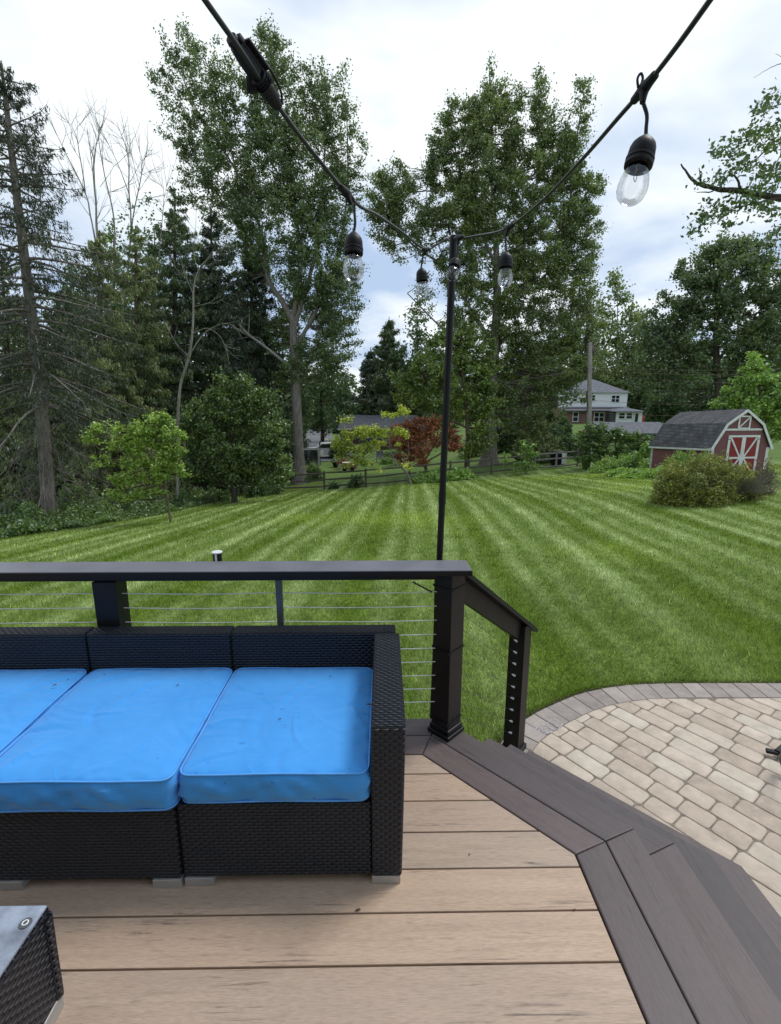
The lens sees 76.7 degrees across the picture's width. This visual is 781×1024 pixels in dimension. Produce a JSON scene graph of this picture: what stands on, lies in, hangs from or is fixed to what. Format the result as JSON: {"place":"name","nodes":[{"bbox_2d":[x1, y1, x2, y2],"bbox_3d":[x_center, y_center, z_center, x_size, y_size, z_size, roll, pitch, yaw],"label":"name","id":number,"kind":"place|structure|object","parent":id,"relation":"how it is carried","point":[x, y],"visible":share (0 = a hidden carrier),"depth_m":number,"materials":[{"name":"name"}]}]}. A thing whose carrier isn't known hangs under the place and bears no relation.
{"place":"outdoors","nodes":[
{"label":"outdoors","id":0,"kind":"place"},
{"bbox_2d":[304,448,320,465],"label":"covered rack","id":1,"kind":"object","parent":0,"point":[312,453],"visible":0.52,"depth_m":40.44,"materials":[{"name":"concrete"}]},
{"bbox_2d":[289,427,350,460],"bbox_3d":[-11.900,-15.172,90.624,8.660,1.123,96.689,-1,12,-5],"label":"house","id":2,"kind":"structure","parent":0,"point":[315,438],"depth_m":68.45,"materials":[{"name":"concrete"}]},
{"bbox_2d":[309,442,351,454],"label":"parked car","id":3,"kind":"object","parent":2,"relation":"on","point":[324,446],"visible":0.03,"depth_m":45.88,"materials":[{"name":"white paint"}]},
{"bbox_2d":[0,409,780,741],"bbox_3d":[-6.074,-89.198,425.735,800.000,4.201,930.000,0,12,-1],"label":"lawn","id":4,"kind":"structure","parent":0,"point":[774,453],"depth_m":7.83,"materials":[{"name":"green plant"}]},
{"bbox_2d":[0,310,55,465],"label":"broadleaf tree","id":5,"kind":"object","parent":4,"relation":"on","point":[17,345],"visible":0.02,"depth_m":31.00,"materials":[{"name":"green plant"}]},
{"bbox_2d":[0,496,58,516],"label":"evergreen bush","id":6,"kind":"object","parent":4,"relation":"on","point":[17,504],"visible":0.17,"depth_m":17.24,"materials":[{"name":"green plant"}]},
{"bbox_2d":[0,260,81,507],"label":"spruce tree","id":7,"kind":"object","parent":4,"relation":"on","point":[7,348],"visible":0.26,"depth_m":23.73,"materials":[{"name":"green plant"}]},
{"bbox_2d":[17,284,96,487],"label":"spruce tree","id":8,"kind":"object","parent":4,"relation":"on","point":[63,351],"visible":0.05,"depth_m":27.20,"materials":[{"name":"green plant"}]},
{"bbox_2d":[25,254,123,445],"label":"broadleaf tree","id":9,"kind":"object","parent":4,"relation":"on","point":[73,290],"visible":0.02,"depth_m":34.77,"materials":[{"name":"green plant"}]},
{"bbox_2d":[0,60,152,517],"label":"spruce tree","id":10,"kind":"object","parent":4,"relation":"on","point":[38,384],"visible":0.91,"depth_m":16.60,"materials":[{"name":"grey plant"}]},
{"bbox_2d":[0,467,170,504],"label":"undergrowth","id":11,"kind":"object","parent":4,"relation":"on","point":[57,489],"visible":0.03,"depth_m":25.26,"materials":[{"name":"green plant"}]},
{"bbox_2d":[14,230,175,509],"bbox_3d":[-14.387,-6.088,24.073,7.450,14.074,7.042,12,17,43],"label":"spruce tree","id":12,"kind":"object","parent":4,"relation":"on","point":[109,291],"visible":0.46,"depth_m":23.36,"materials":[{"name":"green plant"}]},
{"bbox_2d":[57,470,148,513],"bbox_3d":[-12.242,-0.646,20.400,4.561,2.026,3.296,0,12,-1],"label":"evergreen bush","id":13,"kind":"object","parent":4,"relation":"on","point":[81,496],"visible":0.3,"depth_m":20.79,"materials":[{"name":"green plant"}]},
{"bbox_2d":[35,89,177,360],"bbox_3d":[-13.868,-10.499,26.178,6.745,20.417,1.987,0,12,-1],"label":"bare tree","id":14,"kind":"object","parent":4,"relation":"on","point":[131,218],"visible":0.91,"depth_m":24.76,"materials":[{"name":"grey plant"}]},
{"bbox_2d":[69,215,151,419],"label":"broadleaf tree","id":15,"kind":"object","parent":4,"relation":"on","point":[110,236],"visible":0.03,"depth_m":36.32,"materials":[{"name":"green plant"}]},
{"bbox_2d":[0,484,231,538],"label":"bank groundcover","id":16,"kind":"object","parent":4,"relation":"on","point":[27,517],"visible":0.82,"depth_m":16.98,"materials":[{"name":"green plant"}]},
{"bbox_2d":[79,409,191,521],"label":"young tree","id":17,"kind":"object","parent":4,"relation":"on","point":[161,430],"visible":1,"depth_m":15.56,"materials":[{"name":"green plant"}]},
{"bbox_2d":[74,225,197,502],"bbox_3d":[-13.516,-6.829,25.753,6.626,14.880,7.277,-8,15,-31],"label":"spruce tree","id":18,"kind":"object","parent":4,"relation":"on","point":[140,290],"visible":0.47,"depth_m":25.02,"materials":[{"name":"green plant"}]},
{"bbox_2d":[114,222,186,416],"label":"broadleaf tree","id":19,"kind":"object","parent":4,"relation":"on","point":[149,253],"visible":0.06,"depth_m":34.74,"materials":[{"name":"green plant"}]},
{"bbox_2d":[117,184,240,492],"bbox_3d":[-12.278,-8.854,27.309,6.665,16.753,7.157,11,17,42],"label":"spruce tree","id":20,"kind":"object","parent":4,"relation":"on","point":[175,284],"visible":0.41,"depth_m":26.52,"materials":[{"name":"green plant"}]},
{"bbox_2d":[149,226,247,393],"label":"broadleaf tree","id":21,"kind":"object","parent":4,"relation":"on","point":[201,333],"visible":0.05,"depth_m":40.43,"materials":[{"name":"green plant"}]},
{"bbox_2d":[163,219,248,501],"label":"slender dead tree","id":22,"kind":"object","parent":4,"relation":"on","point":[190,349],"visible":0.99,"depth_m":20.74,"materials":[{"name":"grey wood"}]},
{"bbox_2d":[156,203,267,495],"bbox_3d":[-10.556,-8.752,28.490,7.104,16.388,8.135,0,12,-1],"label":"spruce tree","id":23,"kind":"object","parent":4,"relation":"on","point":[213,286],"visible":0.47,"depth_m":27.55,"materials":[{"name":"green plant"}]},
{"bbox_2d":[201,487,231,504],"bbox_3d":[-8.355,-0.738,23.869,1.569,0.866,1.902,0,12,-1],"label":"silver bush","id":24,"kind":"object","parent":4,"relation":"on","point":[220,495],"visible":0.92,"depth_m":24.00,"materials":[{"name":"green plant"}]},
{"bbox_2d":[170,366,302,502],"bbox_3d":[-7.229,-3.447,22.721,6.172,6.380,3.032,0,12,-1],"label":"round bush","id":25,"kind":"object","parent":4,"relation":"on","point":[239,400],"visible":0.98,"depth_m":22.31,"materials":[{"name":"green plant"}]},
{"bbox_2d":[205,286,289,398],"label":"broadleaf tree","id":26,"kind":"object","parent":4,"relation":"on","point":[263,353],"visible":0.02,"depth_m":42.80,"materials":[{"name":"green plant"}]},
{"bbox_2d":[143,8,374,484],"bbox_3d":[-7.544,-15.133,31.110,13.315,26.938,7.804,0,12,-1],"label":"sycamore tree","id":27,"kind":"object","parent":4,"relation":"on","point":[243,202],"visible":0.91,"depth_m":28.80,"materials":[{"name":"green plant"}]},
{"bbox_2d":[233,313,285,364],"bbox_3d":[-8.409,-11.162,30.814,3.845,3.902,0.193,0,12,-1],"label":"dead limb","id":28,"kind":"object","parent":27,"relation":"attached to","point":[264,346],"visible":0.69,"depth_m":30.88,"materials":[{"name":"grey wood"}]},
{"bbox_2d":[207,251,313,490],"bbox_3d":[-9.893,-9.332,33.421,9.118,15.883,8.288,0,12,-1],"label":"spruce tree","id":29,"kind":"object","parent":4,"relation":"on","point":[270,362],"visible":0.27,"depth_m":32.49,"materials":[{"name":"green plant"}]},
{"bbox_2d":[242,481,281,497],"bbox_3d":[-7.067,-1.362,27.598,1.463,1.190,2.508,11,17,41],"label":"bush","id":30,"kind":"object","parent":4,"relation":"on","point":[257,491],"visible":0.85,"depth_m":27.16,"materials":[{"name":"green plant"}]},
{"bbox_2d":[274,328,327,438],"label":"broadleaf tree","id":31,"kind":"object","parent":4,"relation":"on","point":[307,411],"visible":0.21,"depth_m":48.50,"materials":[{"name":"green plant"}]},
{"bbox_2d":[304,461,325,482],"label":"garden shrub","id":32,"kind":"object","parent":4,"relation":"on","point":[315,469],"visible":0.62,"depth_m":33.94,"materials":[{"name":"green plant"}]},
{"bbox_2d":[285,348,364,442],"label":"broadleaf tree","id":33,"kind":"object","parent":4,"relation":"on","point":[320,424],"visible":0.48,"depth_m":54.39,"materials":[{"name":"green plant"}]},
{"bbox_2d":[328,436,348,458],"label":"garden shrub","id":34,"kind":"object","parent":4,"relation":"on","point":[331,451],"visible":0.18,"depth_m":45.60,"materials":[{"name":"green plant"}]},
{"bbox_2d":[325,366,363,437],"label":"broadleaf tree","id":35,"kind":"object","parent":4,"relation":"on","point":[356,390],"visible":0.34,"depth_m":64.23,"materials":[{"name":"green plant"}]},
{"bbox_2d":[327,473,364,488],"bbox_3d":[-2.683,-1.877,30.254,2.380,1.098,0.978,0,12,-1],"label":"fern patch","id":36,"kind":"object","parent":4,"relation":"on","point":[355,483],"visible":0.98,"depth_m":30.13,"materials":[{"name":"green plant"}]},
{"bbox_2d":[200,455,534,493],"bbox_3d":[-1.136,-2.273,30.914,21.309,2.451,1.040,-1,12,-6],"label":"rail fence","id":37,"kind":"object","parent":4,"relation":"on","point":[408,472],"visible":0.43,"depth_m":30.58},
{"bbox_2d":[349,347,386,414],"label":"spruce tree","id":38,"kind":"object","parent":4,"relation":"on","point":[366,368],"visible":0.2,"depth_m":59.39,"materials":[{"name":"green plant"}]},
{"bbox_2d":[326,403,413,484],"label":"locust tree","id":39,"kind":"object","parent":4,"relation":"on","point":[343,450],"visible":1,"depth_m":28.70,"materials":[{"name":"green plant"}]},
{"bbox_2d":[338,415,425,450],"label":"house","id":40,"kind":"structure","parent":4,"relation":"on","point":[362,420],"depth_m":52.44,"materials":[{"name":"brick"}]},
{"bbox_2d":[0,343,769,431],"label":"distant woods","id":41,"kind":"object","parent":4,"relation":"on","point":[634,401],"visible":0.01,"depth_m":95.61,"materials":[{"name":"green plant"}]},
{"bbox_2d":[378,455,396,464],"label":"garden shrub","id":42,"kind":"object","parent":4,"relation":"on","point":[385,461],"visible":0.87,"depth_m":40.91,"materials":[{"name":"green plant"}]},
{"bbox_2d":[378,448,401,458],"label":"garden shrub","id":43,"kind":"object","parent":4,"relation":"on","point":[388,454],"visible":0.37,"depth_m":43.72,"materials":[{"name":"green plant"}]},
{"bbox_2d":[359,320,420,414],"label":"spruce tree","id":44,"kind":"object","parent":4,"relation":"on","point":[380,381],"visible":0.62,"depth_m":56.88,"materials":[{"name":"green plant"}]},
{"bbox_2d":[387,429,423,464],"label":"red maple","id":45,"kind":"object","parent":4,"relation":"on","point":[421,442],"visible":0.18,"depth_m":39.89,"materials":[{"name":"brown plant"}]},
{"bbox_2d":[392,312,441,419],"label":"broadleaf tree","id":46,"kind":"object","parent":4,"relation":"on","point":[418,332],"visible":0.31,"depth_m":55.33,"materials":[{"name":"green plant"}]},
{"bbox_2d":[386,413,464,473],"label":"red maple","id":47,"kind":"object","parent":4,"relation":"on","point":[426,430],"visible":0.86,"depth_m":30.95,"materials":[{"name":"brown plant"}]},
{"bbox_2d":[408,466,477,483],"bbox_3d":[3.256,-2.280,30.411,4.392,1.130,2.514,0,12,-1],"label":"fern patch","id":48,"kind":"object","parent":4,"relation":"on","point":[432,476],"visible":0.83,"depth_m":30.14,"materials":[{"name":"green plant"}]},
{"bbox_2d":[430,220,460,718],"bbox_3d":[0.248,0.259,2.427,0.070,2.993,0.267,-1,12,-3],"label":"light pole","id":49,"kind":"object","parent":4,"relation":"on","point":[447,384],"visible":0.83,"depth_m":2.21,"materials":[{"name":"black metal"}]},
{"bbox_2d":[202,0,712,297],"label":"string lights","id":50,"kind":"object","parent":49,"relation":"hanging from","point":[255,66],"visible":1,"depth_m":0.89,"materials":[{"name":"black plastic"}]},
{"bbox_2d":[385,319,508,469],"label":"broadleaf tree","id":51,"kind":"object","parent":4,"relation":"on","point":[464,361],"visible":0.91,"depth_m":31.21,"materials":[{"name":"green plant"}]},
{"bbox_2d":[422,360,473,439],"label":"broadleaf tree","id":52,"kind":"object","parent":4,"relation":"on","point":[451,414],"visible":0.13,"depth_m":53.36,"materials":[{"name":"green plant"}]},
{"bbox_2d":[360,51,620,465],"bbox_3d":[6.757,-15.959,33.488,18.024,25.743,5.838,0,12,-1],"label":"sycamore tree","id":53,"kind":"object","parent":4,"relation":"on","point":[517,361],"visible":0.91,"depth_m":32.28,"materials":[{"name":"green plant"}]},
{"bbox_2d":[470,401,572,456],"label":"undergrowth","id":54,"kind":"object","parent":4,"relation":"on","point":[505,442],"visible":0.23,"depth_m":41.96,"materials":[{"name":"green plant"}]},
{"bbox_2d":[511,439,542,473],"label":"sapling","id":55,"kind":"object","parent":4,"relation":"on","point":[527,460],"visible":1,"depth_m":31.02,"materials":[{"name":"green plant"}]},
{"bbox_2d":[508,411,560,462],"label":"arborvitae","id":56,"kind":"object","parent":4,"relation":"on","point":[542,438],"visible":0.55,"depth_m":35.35,"materials":[{"name":"green plant"}]},
{"bbox_2d":[522,334,577,420],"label":"broadleaf tree","id":57,"kind":"object","parent":4,"relation":"on","point":[560,412],"visible":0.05,"depth_m":58.19,"materials":[{"name":"green plant"}]},
{"bbox_2d":[549,419,564,450],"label":"evergreen bush","id":58,"kind":"object","parent":4,"relation":"on","point":[557,433],"visible":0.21,"depth_m":36.65,"materials":[{"name":"green plant"}]},
{"bbox_2d":[535,449,579,467],"bbox_3d":[10.901,-3.419,32.471,2.952,1.479,0.136,0,12,-1],"label":"rail fence","id":59,"kind":"object","parent":4,"relation":"on","point":[556,458],"visible":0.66,"depth_m":32.40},
{"bbox_2d":[550,451,566,464],"bbox_3d":[11.357,-3.652,33.544,1.056,0.950,1.088,0,12,-1],"label":"compost bin","id":60,"kind":"object","parent":4,"relation":"on","point":[561,461],"visible":0.77,"depth_m":33.17,"materials":[{"name":"black plastic"}]},
{"bbox_2d":[558,432,592,457],"bbox_3d":[13.467,-5.066,37.138,2.881,1.923,3.781,0,12,-1],"label":"evergreen bush","id":61,"kind":"object","parent":4,"relation":"on","point":[569,445],"visible":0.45,"depth_m":37.36,"materials":[{"name":"green plant"}]},
{"bbox_2d":[585,342,593,466],"bbox_3d":[12.682,-6.601,31.498,0.858,8.035,0.338,0,12,-1],"label":"utility pole","id":62,"kind":"object","parent":4,"relation":"on","point":[589,372],"visible":0.71,"depth_m":31.14,"materials":[{"name":"brown wood"}]},
{"bbox_2d":[270,369,583,406],"bbox_3d":[-8.056,-7.899,31.940,41.122,2.613,0.026,0,12,2],"label":"overhead wire","id":63,"kind":"object","parent":62,"relation":"attached to","point":[439,391],"visible":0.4,"depth_m":31.73,"materials":[{"name":"black rubber"}]},
{"bbox_2d":[553,379,642,423],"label":"house","id":64,"kind":"structure","parent":4,"relation":"on","point":[603,394],"depth_m":79.23,"materials":[{"name":"brick"}]},
{"bbox_2d":[572,412,578,421],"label":"window","id":65,"kind":"structure","parent":64,"relation":"in","point":[575,418],"depth_m":78.99,"materials":[{"name":"white glass"}]},
{"bbox_2d":[593,412,604,421],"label":"window","id":66,"kind":"structure","parent":64,"relation":"in","point":[598,416],"depth_m":79.01,"materials":[{"name":"white glass"}]},
{"bbox_2d":[611,395,620,402],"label":"window","id":67,"kind":"structure","parent":64,"relation":"in","point":[614,398],"depth_m":79.40,"materials":[{"name":"white glass"}]},
{"bbox_2d":[594,454,614,468],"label":"lime shrub","id":68,"kind":"object","parent":4,"relation":"on","point":[607,459],"visible":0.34,"depth_m":28.61,"materials":[{"name":"green plant"}]},
{"bbox_2d":[570,420,654,468],"bbox_3d":[14.481,-4.184,31.060,6.135,3.176,2.058,0,12,-1],"label":"sumac bush","id":69,"kind":"object","parent":4,"relation":"on","point":[622,447],"visible":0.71,"depth_m":30.78,"materials":[{"name":"green plant"}]},
{"bbox_2d":[582,266,654,402],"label":"broadleaf tree","id":70,"kind":"object","parent":4,"relation":"on","point":[619,340],"visible":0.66,"depth_m":90.01,"materials":[{"name":"green plant"}]},
{"bbox_2d":[578,422,662,441],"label":"garage","id":71,"kind":"structure","parent":4,"relation":"on","point":[650,428],"depth_m":47.29,"materials":[{"name":"grey"}]},
{"bbox_2d":[607,318,666,408],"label":"broadleaf tree","id":72,"kind":"object","parent":4,"relation":"on","point":[640,398],"visible":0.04,"depth_m":94.53,"materials":[{"name":"green plant"}]},
{"bbox_2d":[497,681,778,743],"bbox_3d":[4.660,1.442,3.976,8.519,0.004,1.134,-2,13,-9],"label":"soil edge","id":73,"kind":"object","parent":4,"relation":"on","point":[549,704],"visible":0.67,"depth_m":4.02,"materials":[{"name":"brown soil"}]},
{"bbox_2d":[634,441,650,462],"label":"tall weed clump","id":74,"kind":"object","parent":4,"relation":"on","point":[644,448],"visible":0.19,"depth_m":26.94,"materials":[{"name":"green plant"}]},
{"bbox_2d":[587,448,721,479],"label":"weeds","id":75,"kind":"object","parent":4,"relation":"on","point":[627,466],"visible":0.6,"depth_m":24.25,"materials":[{"name":"green plant"}]},
{"bbox_2d":[640,321,712,399],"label":"broadleaf tree","id":76,"kind":"object","parent":4,"relation":"on","point":[688,380],"visible":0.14,"depth_m":88.27,"materials":[{"name":"green plant"}]},
{"bbox_2d":[620,227,780,409],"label":"broadleaf tree","id":77,"kind":"object","parent":4,"relation":"on","point":[733,302],"visible":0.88,"depth_m":42.22,"materials":[{"name":"green plant"}]},
{"bbox_2d":[645,450,768,508],"bbox_3d":[8.969,-0.989,14.051,3.166,1.639,2.249,-5,13,-22],"label":"yew bush","id":78,"kind":"object","parent":4,"relation":"on","point":[697,483],"visible":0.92,"depth_m":13.58,"materials":[{"name":"green plant"}]},
{"bbox_2d":[644,366,773,431],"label":"undergrowth","id":79,"kind":"object","parent":4,"relation":"on","point":[654,409],"visible":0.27,"depth_m":63.55,"materials":[{"name":"green plant"}]},
{"bbox_2d":[649,409,772,470],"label":"barn shed","id":80,"kind":"structure","parent":4,"relation":"on","point":[740,436],"depth_m":21.32,"materials":[{"name":"red"}]},
{"bbox_2d":[724,435,760,470],"bbox_3d":[15.044,-2.456,21.158,1.516,1.649,0.051,-2,13,-9],"label":"double door","id":81,"kind":"structure","parent":80,"relation":"in","point":[741,449],"depth_m":21.12,"materials":[{"name":"white paint"}]},
{"bbox_2d":[680,54,780,244],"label":"maple tree","id":82,"kind":"object","parent":4,"relation":"on","point":[769,197],"visible":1,"depth_m":6.59,"materials":[{"name":"green plant"}]},
{"bbox_2d":[707,351,780,443],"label":"young maple","id":83,"kind":"object","parent":4,"relation":"on","point":[767,400],"visible":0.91,"depth_m":28.16,"materials":[{"name":"green plant"}]},
{"bbox_2d":[721,468,780,497],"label":"dead shrub","id":84,"kind":"object","parent":4,"relation":"on","point":[746,487],"visible":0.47,"depth_m":13.40,"materials":[{"name":"grey plant"}]},
{"bbox_2d":[739,310,780,431],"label":"broadleaf tree","id":85,"kind":"object","parent":4,"relation":"on","point":[770,361],"visible":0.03,"depth_m":55.77,"materials":[{"name":"green plant"}]},
{"bbox_2d":[752,455,778,494],"bbox_3d":[10.862,-1.055,14.382,0.890,1.209,0.685,0,12,-1],"label":"dry shrub","id":86,"kind":"object","parent":4,"relation":"on","point":[767,472],"visible":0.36,"depth_m":14.31,"materials":[{"name":"green plant"}]},
{"bbox_2d":[0,0,780,395],"label":"sky","id":87,"kind":"structure","parent":0,"point":[405,55],"materials":[{"name":"white"}]},
{"bbox_2d":[534,718,562,733],"bbox_3d":[1.137,1.532,3.521,0.230,0.001,0.103,-8,15,-33],"label":"chalk drawing","id":88,"kind":"object","parent":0,"point":[549,726],"visible":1,"depth_m":3.52},
{"bbox_2d":[532,698,780,916],"bbox_3d":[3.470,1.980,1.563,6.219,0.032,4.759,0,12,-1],"label":"patio","id":89,"kind":"structure","parent":0,"point":[696,760],"depth_m":3.15,"materials":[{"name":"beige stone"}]},
{"bbox_2d":[0,719,780,1023],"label":"wooden deck","id":90,"kind":"structure","parent":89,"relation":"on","point":[662,923],"depth_m":1.56,"materials":[{"name":"beige wood"}]},
{"bbox_2d":[0,905,63,1023],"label":"coffee table","id":91,"kind":"object","parent":90,"relation":"on","point":[31,987],"visible":1,"depth_m":1.23,"materials":[{"name":"black wicker"}]},
{"bbox_2d":[0,626,94,673],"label":"wicker sofa section","id":92,"kind":"object","parent":90,"relation":"on","point":[28,648],"visible":0.09,"depth_m":2.20,"materials":[{"name":"black wicker"}]},
{"bbox_2d":[0,669,87,756],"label":"seat cushion","id":93,"kind":"object","parent":92,"relation":"on","point":[29,699],"visible":0.79,"depth_m":2.01,"materials":[{"name":"blue fabric"}]},
{"bbox_2d":[0,626,234,889],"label":"wicker sofa section","id":94,"kind":"object","parent":90,"relation":"on","point":[79,845],"visible":0.41,"depth_m":1.65,"materials":[{"name":"black wicker"}]},
{"bbox_2d":[0,667,232,812],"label":"seat cushion","id":95,"kind":"object","parent":94,"relation":"on","point":[117,740],"visible":0.94,"depth_m":1.71,"materials":[{"name":"blue fabric"}]},
{"bbox_2d":[0,560,538,750],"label":"deck railing","id":96,"kind":"object","parent":90,"relation":"on","point":[110,593],"visible":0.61,"depth_m":2.29,"materials":[{"name":"black metal"}]},
{"bbox_2d":[211,550,222,560],"bbox_3d":[-0.826,0.247,2.364,0.051,0.122,0.053,0,12,-1],"label":"rail light","id":97,"kind":"object","parent":96,"relation":"attached to","point":[217,555],"visible":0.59,"depth_m":2.34,"materials":[{"name":"black metal"}]},
{"bbox_2d":[413,581,465,592],"bbox_3d":[0.222,0.327,2.243,0.118,0.075,0.275,12,17,43],"label":"zip tie","id":98,"kind":"object","parent":96,"relation":"attached to","point":[451,591],"visible":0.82,"depth_m":2.24,"materials":[{"name":"black plastic"}]},
{"bbox_2d":[430,714,461,726],"bbox_3d":[0.276,1.011,2.450,0.118,0.018,0.120,12,17,43],"label":"zip tie","id":99,"kind":"object","parent":96,"relation":"attached to","point":[448,724],"visible":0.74,"depth_m":2.42,"materials":[{"name":"black plastic"}]},
{"bbox_2d":[432,644,463,655],"bbox_3d":[0.276,0.645,2.370,0.118,0.018,0.120,12,17,43],"label":"zip tie","id":100,"kind":"object","parent":96,"relation":"attached to","point":[450,653],"visible":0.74,"depth_m":2.33,"materials":[{"name":"black plastic"}]},
{"bbox_2d":[177,625,405,885],"bbox_3d":[-0.330,0.893,1.978,0.748,0.604,0.747,0,12,-1],"label":"wicker sofa section","id":101,"kind":"object","parent":90,"relation":"on","point":[282,838],"visible":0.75,"depth_m":1.65,"materials":[{"name":"black wicker"}]},
{"bbox_2d":[178,667,372,803],"bbox_3d":[-0.381,0.818,1.916,0.654,0.129,0.697,0,12,-1],"label":"seat cushion","id":102,"kind":"object","parent":101,"relation":"on","point":[313,744],"visible":0.95,"depth_m":1.73,"materials":[{"name":"blue fabric"}]},
{"bbox_2d":[501,683,780,752],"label":"patio border","id":103,"kind":"object","parent":89,"relation":"on","point":[566,711],"visible":0.6,"depth_m":3.89,"materials":[{"name":"grey stone"}]},
{"bbox_2d":[765,744,780,764],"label":"stand foot","id":104,"kind":"object","parent":89,"relation":"on","point":[777,751],"visible":1,"depth_m":3.21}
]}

